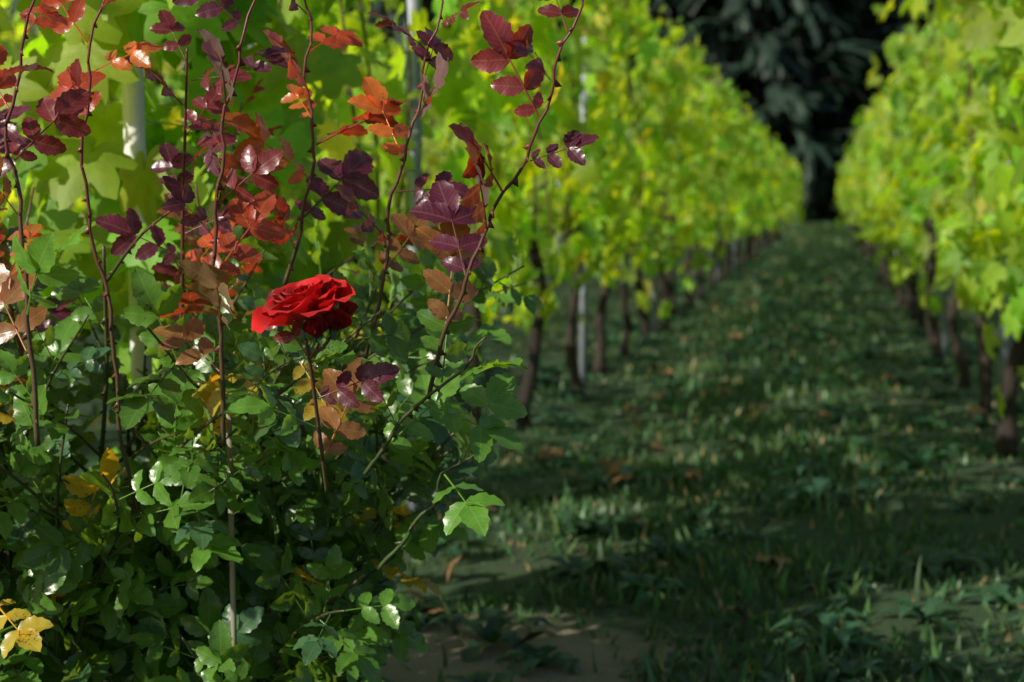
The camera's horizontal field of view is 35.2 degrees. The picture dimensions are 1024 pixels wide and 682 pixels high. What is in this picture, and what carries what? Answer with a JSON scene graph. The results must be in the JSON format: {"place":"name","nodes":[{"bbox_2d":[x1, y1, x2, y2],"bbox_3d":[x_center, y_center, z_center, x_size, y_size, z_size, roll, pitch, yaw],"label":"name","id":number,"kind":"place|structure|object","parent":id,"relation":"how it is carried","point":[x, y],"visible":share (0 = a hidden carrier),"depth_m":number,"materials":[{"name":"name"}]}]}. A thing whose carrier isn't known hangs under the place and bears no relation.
{"place":"outdoors","nodes":[
{"label":"outdoors","id":0,"kind":"place"},
{"bbox_2d":[1,0,1023,681],"bbox_3d":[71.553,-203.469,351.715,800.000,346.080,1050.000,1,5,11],"label":"ground","id":1,"kind":"structure","parent":0,"point":[577,644],"depth_m":4.94,"materials":[{"name":"brown soil"}]},
{"bbox_2d":[122,40,236,667],"bbox_3d":[-0.554,-0.177,2.595,0.051,2.000,0.870,-2,5,-20],"label":"stake","id":2,"kind":"object","parent":1,"relation":"on","point":[133,117],"visible":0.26,"depth_m":2.94,"materials":[{"name":"grey wood"}]},
{"bbox_2d":[0,0,583,681],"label":"rose stems","id":3,"kind":"object","parent":1,"relation":"on","point":[126,454],"visible":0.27,"depth_m":2.18,"materials":[{"name":"plant"}]},
{"bbox_2d":[0,0,599,681],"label":"rose leaves","id":4,"kind":"object","parent":3,"relation":"attached to","point":[130,618],"visible":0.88,"depth_m":2.21,"materials":[{"name":"green plant"}]},
{"bbox_2d":[299,321,340,358],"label":"rose sepals","id":5,"kind":"object","parent":3,"relation":"on","point":[332,333],"visible":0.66,"depth_m":1.85,"materials":[{"name":"plant"}]},
{"bbox_2d":[251,274,358,337],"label":"rose flower petals","id":6,"kind":"object","parent":5,"relation":"on","point":[309,301],"visible":1,"depth_m":1.83,"materials":[{"name":"red plant"}]},
{"bbox_2d":[0,0,1023,529],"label":"vine","id":7,"kind":"object","parent":1,"relation":"on","point":[984,38],"depth_m":6.64,"materials":[{"name":"green plant"}]},
{"bbox_2d":[62,221,1023,681],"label":"alley grass and weeds","id":8,"kind":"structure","parent":1,"relation":"on","point":[780,497],"depth_m":5.43,"materials":[{"name":"green plant"}]},
{"bbox_2d":[107,0,1019,221],"bbox_3d":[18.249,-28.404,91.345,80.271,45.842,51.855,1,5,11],"label":"forest tree","id":9,"kind":"object","parent":1,"relation":"on","point":[771,59],"depth_m":74.10,"materials":[{"name":"green plant"}]},
{"bbox_2d":[157,0,1013,510],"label":"trellis posts","id":10,"kind":"object","parent":1,"relation":"on","point":[583,300],"visible":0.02,"depth_m":6.94,"materials":[{"name":"grey wood"}]},
{"bbox_2d":[146,0,1022,275],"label":"vine wires","id":11,"kind":"object","parent":10,"relation":"attached to","point":[421,150],"visible":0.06,"depth_m":4.69,"materials":[{"name":"silver metal"}]},
{"bbox_2d":[332,258,1023,681],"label":"fallen leaves","id":12,"kind":"object","parent":1,"relation":"on","point":[614,466],"visible":0.76,"depth_m":5.71,"materials":[{"name":"brown plant"}]}
]}

